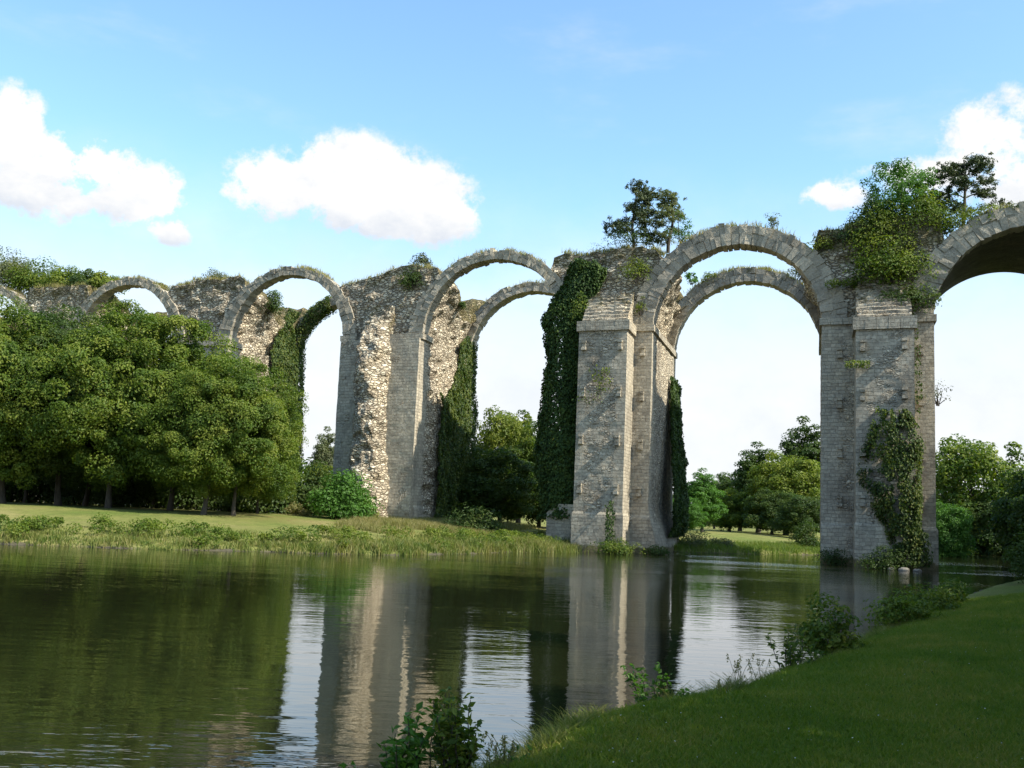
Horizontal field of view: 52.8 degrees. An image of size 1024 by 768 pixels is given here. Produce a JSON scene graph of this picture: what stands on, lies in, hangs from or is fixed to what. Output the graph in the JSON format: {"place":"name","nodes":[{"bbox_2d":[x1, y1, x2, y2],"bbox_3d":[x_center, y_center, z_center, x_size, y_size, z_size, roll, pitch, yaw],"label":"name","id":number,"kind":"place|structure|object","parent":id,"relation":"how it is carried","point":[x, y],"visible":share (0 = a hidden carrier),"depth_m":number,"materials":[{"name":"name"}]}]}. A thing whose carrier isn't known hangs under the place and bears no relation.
{"place":"outdoors","nodes":[
{"label":"outdoors","id":0,"kind":"place"},
{"bbox_2d":[0,544,1023,767],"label":"water","id":1,"kind":"structure","parent":0,"point":[131,658],"depth_m":23.31,"materials":[{"name":"green liquid"}]},
{"bbox_2d":[588,537,645,554],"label":"bush","id":2,"kind":"object","parent":1,"relation":"in","point":[623,549],"visible":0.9,"depth_m":83.53,"materials":[{"name":"green plant"}]},
{"bbox_2d":[641,544,670,554],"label":"bush","id":3,"kind":"object","parent":1,"relation":"in","point":[653,551],"visible":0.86,"depth_m":85.77,"materials":[{"name":"green plant"}]},
{"bbox_2d":[812,547,852,565],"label":"bush","id":4,"kind":"object","parent":1,"relation":"in","point":[830,557],"visible":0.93,"depth_m":79.94,"materials":[{"name":"green plant"}]},
{"bbox_2d":[854,544,917,569],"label":"bush","id":5,"kind":"object","parent":1,"relation":"on","point":[889,561],"visible":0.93,"depth_m":75.15,"materials":[{"name":"green plant"}]},
{"bbox_2d":[0,501,1023,767],"bbox_3d":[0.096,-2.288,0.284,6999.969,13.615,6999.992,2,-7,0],"label":"ground","id":6,"kind":"structure","parent":0,"point":[260,523],"depth_m":71.61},
{"bbox_2d":[0,323,29,467],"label":"broadleaf tree","id":7,"kind":"object","parent":6,"relation":"on","point":[2,415],"visible":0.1,"depth_m":80.22,"materials":[{"name":"green plant"}]},
{"bbox_2d":[5,480,35,501],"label":"bush","id":8,"kind":"object","parent":6,"relation":"on","point":[8,488],"visible":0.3,"depth_m":99.49,"materials":[{"name":"green plant"}]},
{"bbox_2d":[6,479,67,503],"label":"bush","id":9,"kind":"object","parent":6,"relation":"on","point":[32,498],"visible":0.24,"depth_m":100.30,"materials":[{"name":"green plant"}]},
{"bbox_2d":[7,445,66,502],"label":"broadleaf tree","id":10,"kind":"object","parent":6,"relation":"on","point":[25,497],"visible":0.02,"depth_m":98.50,"materials":[{"name":"green plant"}]},
{"bbox_2d":[0,294,105,503],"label":"broadleaf tree","id":11,"kind":"object","parent":6,"relation":"on","point":[15,353],"visible":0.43,"depth_m":81.00,"materials":[{"name":"green plant"}]},
{"bbox_2d":[0,303,122,505],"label":"broadleaf tree","id":12,"kind":"object","parent":6,"relation":"on","point":[66,464],"visible":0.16,"depth_m":82.91,"materials":[{"name":"green plant"}]},
{"bbox_2d":[39,421,115,505],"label":"broadleaf tree","id":13,"kind":"object","parent":6,"relation":"on","point":[85,502],"visible":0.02,"depth_m":94.08,"materials":[{"name":"green plant"}]},
{"bbox_2d":[18,303,200,507],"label":"broadleaf tree","id":14,"kind":"object","parent":6,"relation":"on","point":[82,358],"visible":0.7,"depth_m":79.67,"materials":[{"name":"green plant"}]},
{"bbox_2d":[91,463,162,508],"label":"broadleaf tree","id":15,"kind":"object","parent":6,"relation":"on","point":[141,486],"visible":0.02,"depth_m":93.99,"materials":[{"name":"green plant"}]},
{"bbox_2d":[115,482,222,509],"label":"bush","id":16,"kind":"object","parent":6,"relation":"on","point":[164,499],"visible":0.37,"depth_m":94.97,"materials":[{"name":"green plant"}]},
{"bbox_2d":[98,314,260,510],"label":"broadleaf tree","id":17,"kind":"object","parent":6,"relation":"on","point":[195,328],"visible":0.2,"depth_m":82.22,"materials":[{"name":"green plant"}]},
{"bbox_2d":[132,352,282,514],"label":"broadleaf tree","id":18,"kind":"object","parent":6,"relation":"on","point":[203,384],"visible":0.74,"depth_m":77.64,"materials":[{"name":"green plant"}]},
{"bbox_2d":[164,488,255,511],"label":"bush","id":19,"kind":"object","parent":6,"relation":"on","point":[221,504],"visible":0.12,"depth_m":95.50,"materials":[{"name":"green plant"}]},
{"bbox_2d":[174,366,308,515],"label":"broadleaf tree","id":20,"kind":"object","parent":6,"relation":"on","point":[246,485],"visible":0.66,"depth_m":78.77,"materials":[{"name":"green plant"}]},
{"bbox_2d":[224,481,311,514],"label":"bush","id":21,"kind":"object","parent":6,"relation":"on","point":[248,505],"visible":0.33,"depth_m":93.01,"materials":[{"name":"green plant"}]},
{"bbox_2d":[240,401,308,513],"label":"broadleaf tree","id":22,"kind":"object","parent":6,"relation":"on","point":[259,496],"visible":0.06,"depth_m":87.68,"materials":[{"name":"green plant"}]},
{"bbox_2d":[0,512,561,551],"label":"bank weeds","id":23,"kind":"object","parent":6,"relation":"on","point":[22,525],"visible":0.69,"depth_m":64.41,"materials":[{"name":"green plant"}]},
{"bbox_2d":[0,523,570,555],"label":"tall grass","id":24,"kind":"structure","parent":6,"relation":"on","point":[407,545],"depth_m":63.59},
{"bbox_2d":[283,501,311,515],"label":"bush","id":25,"kind":"object","parent":6,"relation":"on","point":[295,509],"visible":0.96,"depth_m":88.94,"materials":[{"name":"green plant"}]},
{"bbox_2d":[285,459,344,515],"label":"bush","id":26,"kind":"object","parent":6,"relation":"on","point":[317,478],"visible":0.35,"depth_m":94.89,"materials":[{"name":"green plant"}]},
{"bbox_2d":[310,426,334,479],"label":"park tree","id":27,"kind":"object","parent":6,"relation":"on","point":[325,452],"visible":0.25,"depth_m":148.77,"materials":[{"name":"green plant"}]},
{"bbox_2d":[304,468,384,519],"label":"bush","id":28,"kind":"object","parent":6,"relation":"on","point":[335,500],"visible":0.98,"depth_m":88.33,"materials":[{"name":"green plant"}]},
{"bbox_2d":[339,740,420,767],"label":"young shrub","id":29,"kind":"object","parent":6,"relation":"on","point":[409,759],"visible":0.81,"depth_m":7.49,"materials":[{"name":"green plant"}]},
{"bbox_2d":[376,701,441,767],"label":"young shrub","id":30,"kind":"object","parent":6,"relation":"on","point":[420,741],"visible":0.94,"depth_m":7.59,"materials":[{"name":"green plant"}]},
{"bbox_2d":[320,514,536,536],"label":"dry grass","id":31,"kind":"structure","parent":6,"relation":"on","point":[371,523],"depth_m":86.82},
{"bbox_2d":[427,686,484,767],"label":"young shrub","id":32,"kind":"object","parent":6,"relation":"on","point":[454,751],"visible":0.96,"depth_m":7.65,"materials":[{"name":"green plant"}]},
{"bbox_2d":[438,502,504,532],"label":"bush","id":33,"kind":"object","parent":6,"relation":"on","point":[481,521],"visible":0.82,"depth_m":90.53,"materials":[{"name":"green plant"}]},
{"bbox_2d":[482,731,508,764],"bbox_3d":[-0.089,2.908,8.052,0.223,0.442,0.504,0,-7,16],"label":"seed weed","id":34,"kind":"object","parent":6,"relation":"on","point":[504,742],"visible":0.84,"depth_m":8.08,"materials":[{"name":"green plant"}]},
{"bbox_2d":[458,445,538,521],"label":"park tree","id":35,"kind":"object","parent":6,"relation":"on","point":[486,468],"visible":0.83,"depth_m":109.11,"materials":[{"name":"green plant"}]},
{"bbox_2d":[485,735,516,767],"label":"seed weed","id":36,"kind":"object","parent":6,"relation":"on","point":[512,748],"visible":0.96,"depth_m":7.72,"materials":[{"name":"green plant"}]},
{"bbox_2d":[475,405,535,521],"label":"park tree","id":37,"kind":"object","parent":6,"relation":"on","point":[505,433],"visible":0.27,"depth_m":122.61,"materials":[{"name":"green plant"}]},
{"bbox_2d":[0,201,1023,570],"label":"aqueduct","id":38,"kind":"object","parent":6,"relation":"on","point":[398,357],"visible":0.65,"depth_m":89.58,"materials":[{"name":"stone"}]},
{"bbox_2d":[0,245,36,292],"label":"shrub","id":39,"kind":"object","parent":38,"relation":"on","point":[4,265],"visible":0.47,"depth_m":126.33,"materials":[{"name":"green plant"}]},
{"bbox_2d":[2,255,64,294],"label":"shrub","id":40,"kind":"object","parent":38,"relation":"on","point":[26,283],"visible":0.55,"depth_m":123.99,"materials":[{"name":"green plant"}]},
{"bbox_2d":[36,263,84,287],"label":"shrub","id":41,"kind":"object","parent":38,"relation":"on","point":[60,277],"visible":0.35,"depth_m":121.79,"materials":[{"name":"green plant"}]},
{"bbox_2d":[63,268,94,289],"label":"shrub","id":42,"kind":"object","parent":38,"relation":"on","point":[80,279],"visible":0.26,"depth_m":119.79,"materials":[{"name":"green plant"}]},
{"bbox_2d":[87,270,128,295],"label":"shrub","id":43,"kind":"object","parent":38,"relation":"on","point":[98,279],"visible":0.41,"depth_m":118.56,"materials":[{"name":"green plant"}]},
{"bbox_2d":[107,294,140,313],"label":"shrub","id":44,"kind":"object","parent":38,"relation":"on","point":[125,306],"visible":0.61,"depth_m":121.48,"materials":[{"name":"green plant"}]},
{"bbox_2d":[260,290,286,314],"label":"shrub","id":45,"kind":"object","parent":38,"relation":"on","point":[275,303],"visible":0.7,"depth_m":113.80,"materials":[{"name":"green plant"}]},
{"bbox_2d":[268,307,306,505],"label":"ivy","id":46,"kind":"object","parent":38,"relation":"attached to","point":[283,358],"visible":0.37,"depth_m":119.68,"materials":[{"name":"green plant"}]},
{"bbox_2d":[291,295,337,364],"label":"ivy","id":47,"kind":"object","parent":38,"relation":"attached to","point":[306,318],"visible":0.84,"depth_m":121.02,"materials":[{"name":"green plant"}]},
{"bbox_2d":[395,263,429,291],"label":"shrub","id":48,"kind":"object","parent":38,"relation":"attached to","point":[406,281],"visible":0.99,"depth_m":99.89,"materials":[{"name":"green plant"}]},
{"bbox_2d":[408,252,432,265],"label":"shrub","id":49,"kind":"object","parent":38,"relation":"on","point":[420,260],"visible":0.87,"depth_m":101.54,"materials":[{"name":"green plant"}]},
{"bbox_2d":[434,336,478,518],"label":"ivy","id":50,"kind":"object","parent":38,"relation":"attached to","point":[459,411],"visible":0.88,"depth_m":107.12,"materials":[{"name":"green plant"}]},
{"bbox_2d":[0,201,1017,315],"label":"crest grass","id":51,"kind":"structure","parent":38,"relation":"on","point":[660,252],"depth_m":100.12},
{"bbox_2d":[532,257,607,519],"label":"ivy","id":52,"kind":"object","parent":38,"relation":"attached to","point":[581,275],"visible":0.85,"depth_m":90.85,"materials":[{"name":"green plant"}]},
{"bbox_2d":[570,291,589,324],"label":"ivy","id":53,"kind":"object","parent":38,"relation":"attached to","point":[580,305],"visible":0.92,"depth_m":90.77,"materials":[{"name":"green plant"}]},
{"bbox_2d":[604,500,615,551],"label":"ivy","id":54,"kind":"object","parent":38,"relation":"attached to","point":[607,526],"visible":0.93,"depth_m":84.57,"materials":[{"name":"green plant"}]},
{"bbox_2d":[601,227,659,249],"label":"shrub","id":55,"kind":"object","parent":38,"relation":"on","point":[636,236],"visible":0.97,"depth_m":92.22,"materials":[{"name":"green plant"}]},
{"bbox_2d":[601,178,664,246],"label":"pine tree","id":56,"kind":"object","parent":38,"relation":"on","point":[641,214],"visible":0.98,"depth_m":93.33,"materials":[{"name":"green plant"}]},
{"bbox_2d":[617,255,652,283],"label":"shrub","id":57,"kind":"object","parent":38,"relation":"attached to","point":[641,269],"visible":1,"depth_m":90.45,"materials":[{"name":"green plant"}]},
{"bbox_2d":[649,189,686,252],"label":"pine tree","id":58,"kind":"object","parent":38,"relation":"on","point":[671,199],"visible":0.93,"depth_m":93.23,"materials":[{"name":"green plant"}]},
{"bbox_2d":[668,376,689,537],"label":"ivy","id":59,"kind":"object","parent":38,"relation":"attached to","point":[680,489],"visible":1,"depth_m":98.45,"materials":[{"name":"green plant"}]},
{"bbox_2d":[665,209,693,243],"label":"shrub","id":60,"kind":"object","parent":38,"relation":"on","point":[684,234],"visible":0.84,"depth_m":90.89,"materials":[{"name":"green plant"}]},
{"bbox_2d":[805,235,838,251],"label":"shrub","id":61,"kind":"object","parent":38,"relation":"attached to","point":[819,243],"visible":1,"depth_m":84.75,"materials":[{"name":"green plant"}]},
{"bbox_2d":[824,276,865,288],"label":"hanging shrub","id":62,"kind":"object","parent":38,"relation":"attached to","point":[853,284],"visible":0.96,"depth_m":83.09,"materials":[{"name":"green plant"}]},
{"bbox_2d":[844,360,869,368],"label":"shrub","id":63,"kind":"object","parent":38,"relation":"attached to","point":[861,364],"depth_m":78.44,"materials":[{"name":"green plant"}]},
{"bbox_2d":[833,218,883,244],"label":"shrub","id":64,"kind":"object","parent":38,"relation":"on","point":[846,234],"visible":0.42,"depth_m":83.82,"materials":[{"name":"green plant"}]},
{"bbox_2d":[839,193,900,234],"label":"shrub","id":65,"kind":"object","parent":38,"relation":"on","point":[868,207],"visible":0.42,"depth_m":83.83,"materials":[{"name":"green plant"}]},
{"bbox_2d":[866,406,889,460],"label":"ivy","id":66,"kind":"object","parent":38,"relation":"attached to","point":[876,430],"visible":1,"depth_m":77.13,"materials":[{"name":"green plant"}]},
{"bbox_2d":[842,198,920,263],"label":"shrub","id":67,"kind":"object","parent":38,"relation":"on","point":[881,222],"visible":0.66,"depth_m":82.55,"materials":[{"name":"green plant"}]},
{"bbox_2d":[839,234,945,289],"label":"hanging shrub","id":68,"kind":"object","parent":38,"relation":"attached to","point":[902,264],"visible":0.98,"depth_m":81.30,"materials":[{"name":"green plant"}]},
{"bbox_2d":[856,408,933,568],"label":"ivy","id":69,"kind":"object","parent":38,"relation":"attached to","point":[914,500],"visible":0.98,"depth_m":75.93,"materials":[{"name":"green plant"}]},
{"bbox_2d":[859,157,942,220],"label":"tree","id":70,"kind":"object","parent":38,"relation":"on","point":[901,175],"visible":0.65,"depth_m":83.86,"materials":[{"name":"green plant"}]},
{"bbox_2d":[875,280,941,313],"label":"hanging shrub","id":71,"kind":"object","parent":38,"relation":"attached to","point":[912,295],"visible":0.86,"depth_m":80.24,"materials":[{"name":"green plant"}]},
{"bbox_2d":[912,310,922,419],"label":"ivy","id":72,"kind":"object","parent":38,"relation":"attached to","point":[916,373],"visible":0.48,"depth_m":79.59,"materials":[{"name":"green plant"}]},
{"bbox_2d":[891,183,971,236],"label":"shrub","id":73,"kind":"object","parent":38,"relation":"on","point":[920,209],"visible":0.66,"depth_m":82.21,"materials":[{"name":"green plant"}]},
{"bbox_2d":[919,209,964,235],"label":"shrub","id":74,"kind":"object","parent":38,"relation":"on","point":[945,223],"visible":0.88,"depth_m":81.35,"materials":[{"name":"green plant"}]},
{"bbox_2d":[913,151,1013,223],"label":"pine tree","id":75,"kind":"object","parent":38,"relation":"on","point":[961,181],"visible":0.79,"depth_m":84.27,"materials":[{"name":"green plant"}]},
{"bbox_2d":[956,202,1005,226],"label":"shrub","id":76,"kind":"object","parent":38,"relation":"on","point":[970,214],"visible":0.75,"depth_m":80.49,"materials":[{"name":"green plant"}]},
{"bbox_2d":[503,448,557,526],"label":"park tree","id":77,"kind":"object","parent":6,"relation":"on","point":[532,489],"visible":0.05,"depth_m":115.66,"materials":[{"name":"green plant"}]},
{"bbox_2d":[508,420,557,526],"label":"park tree","id":78,"kind":"object","parent":6,"relation":"on","point":[527,438],"visible":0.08,"depth_m":118.44,"materials":[{"name":"green plant"}]},
{"bbox_2d":[502,535,588,553],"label":"rushes","id":79,"kind":"object","parent":6,"relation":"on","point":[556,547],"visible":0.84,"depth_m":80.51,"materials":[{"name":"green plant"}]},
{"bbox_2d":[620,662,690,702],"bbox_3d":[1.600,3.491,11.535,0.605,0.667,0.799,8,-9,-38],"label":"young shrub","id":80,"kind":"object","parent":6,"relation":"on","point":[642,697],"visible":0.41,"depth_m":11.62,"materials":[{"name":"green plant"}]},
{"bbox_2d":[431,615,916,767],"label":"bank grass","id":81,"kind":"structure","parent":6,"relation":"on","point":[548,735],"depth_m":9.91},
{"bbox_2d":[672,496,709,531],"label":"park tree","id":82,"kind":"object","parent":6,"relation":"on","point":[696,516],"visible":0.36,"depth_m":137.51,"materials":[{"name":"green plant"}]},
{"bbox_2d":[677,528,713,547],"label":"bush","id":83,"kind":"object","parent":6,"relation":"on","point":[691,541],"visible":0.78,"depth_m":99.53,"materials":[{"name":"green plant"}]},
{"bbox_2d":[687,467,728,531],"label":"park tree","id":84,"kind":"object","parent":6,"relation":"on","point":[707,491],"visible":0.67,"depth_m":147.79,"materials":[{"name":"green plant"}]},
{"bbox_2d":[709,487,751,531],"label":"park tree","id":85,"kind":"object","parent":6,"relation":"on","point":[732,517],"visible":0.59,"depth_m":166.73,"materials":[{"name":"green plant"}]},
{"bbox_2d":[713,472,762,530],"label":"park tree","id":86,"kind":"object","parent":6,"relation":"on","point":[725,483],"visible":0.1,"depth_m":187.11,"materials":[{"name":"green plant"}]},
{"bbox_2d":[726,653,754,685],"bbox_3d":[2.978,3.845,13.601,0.373,0.623,0.341,7,-9,-33],"label":"seed weed","id":87,"kind":"object","parent":6,"relation":"on","point":[737,664],"visible":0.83,"depth_m":13.58,"materials":[{"name":"green plant"}]},
{"bbox_2d":[674,538,819,554],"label":"reeds","id":88,"kind":"object","parent":6,"relation":"on","point":[769,546],"visible":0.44,"depth_m":102.06,"materials":[{"name":"green plant"}]},
{"bbox_2d":[483,591,1023,767],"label":"lawn grass","id":89,"kind":"structure","parent":6,"relation":"on","point":[941,756],"depth_m":10.34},
{"bbox_2d":[726,441,789,532],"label":"park tree","id":90,"kind":"object","parent":6,"relation":"on","point":[741,480],"visible":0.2,"depth_m":173.56,"materials":[{"name":"green plant"}]},
{"bbox_2d":[740,487,796,534],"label":"park tree","id":91,"kind":"object","parent":6,"relation":"on","point":[753,518],"visible":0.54,"depth_m":157.55,"materials":[{"name":"green plant"}]},
{"bbox_2d":[741,450,819,534],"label":"park tree","id":92,"kind":"object","parent":6,"relation":"on","point":[797,472],"visible":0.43,"depth_m":162.12,"materials":[{"name":"green plant"}]},
{"bbox_2d":[766,492,819,535],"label":"park tree","id":93,"kind":"object","parent":6,"relation":"on","point":[792,511],"visible":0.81,"depth_m":147.03,"materials":[{"name":"green plant"}]},
{"bbox_2d":[766,624,825,669],"bbox_3d":[4.549,4.200,16.102,0.678,0.842,1.119,6,-8,-24],"label":"young shrub","id":94,"kind":"object","parent":6,"relation":"on","point":[796,659],"visible":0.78,"depth_m":16.20,"materials":[{"name":"green plant"}]},
{"bbox_2d":[778,415,820,487],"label":"park tree","id":95,"kind":"object","parent":6,"relation":"on","point":[805,447],"visible":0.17,"depth_m":189.53,"materials":[{"name":"green plant"}]},
{"bbox_2d":[788,521,819,547],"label":"bush","id":96,"kind":"object","parent":6,"relation":"on","point":[807,538],"visible":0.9,"depth_m":110.74,"materials":[{"name":"green plant"}]},
{"bbox_2d":[793,591,868,658],"bbox_3d":[5.610,4.344,18.231,1.310,1.345,1.203,2,-7,0],"label":"bush","id":97,"kind":"object","parent":6,"relation":"on","point":[836,641],"visible":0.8,"depth_m":18.10,"materials":[{"name":"green plant"}]},
{"bbox_2d":[861,588,946,628],"bbox_3d":[9.475,5.523,25.151,1.954,1.109,1.584,2,-7,0],"label":"bush","id":98,"kind":"object","parent":6,"relation":"on","point":[893,610],"visible":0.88,"depth_m":24.92,"materials":[{"name":"green plant"}]},
{"bbox_2d":[895,582,963,611],"bbox_3d":[11.906,6.195,29.525,2.102,1.188,1.562,2,-7,0],"label":"bush","id":99,"kind":"object","parent":6,"relation":"on","point":[944,604],"visible":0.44,"depth_m":29.27,"materials":[{"name":"green plant"}]},
{"bbox_2d":[931,578,969,602],"bbox_3d":[14.507,6.995,34.355,1.358,1.173,1.500,0,-8,19],"label":"bush","id":100,"kind":"object","parent":6,"relation":"on","point":[942,589],"visible":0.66,"depth_m":34.08,"materials":[{"name":"green plant"}]},
{"bbox_2d":[936,499,976,557],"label":"bush","id":101,"kind":"object","parent":6,"relation":"on","point":[950,544],"visible":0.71,"depth_m":122.12,"materials":[{"name":"green plant"}]},
{"bbox_2d":[935,433,1023,551],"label":"park tree","id":102,"kind":"object","parent":6,"relation":"on","point":[956,470],"visible":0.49,"depth_m":145.06,"materials":[{"name":"green plant"}]},
{"bbox_2d":[965,498,1020,555],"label":"park tree","id":103,"kind":"object","parent":6,"relation":"on","point":[987,543],"visible":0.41,"depth_m":141.36,"materials":[{"name":"green plant"}]},
{"bbox_2d":[982,450,1023,552],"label":"park tree","id":104,"kind":"object","parent":6,"relation":"on","point":[1004,518],"visible":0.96,"depth_m":121.33,"materials":[{"name":"green plant"}]},
{"bbox_2d":[1002,524,1023,583],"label":"bush","id":105,"kind":"object","parent":6,"relation":"on","point":[1011,554],"visible":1,"depth_m":51.99,"materials":[{"name":"green plant"}]},
{"bbox_2d":[0,0,1023,492],"label":"sky","id":106,"kind":"structure","parent":0,"point":[168,142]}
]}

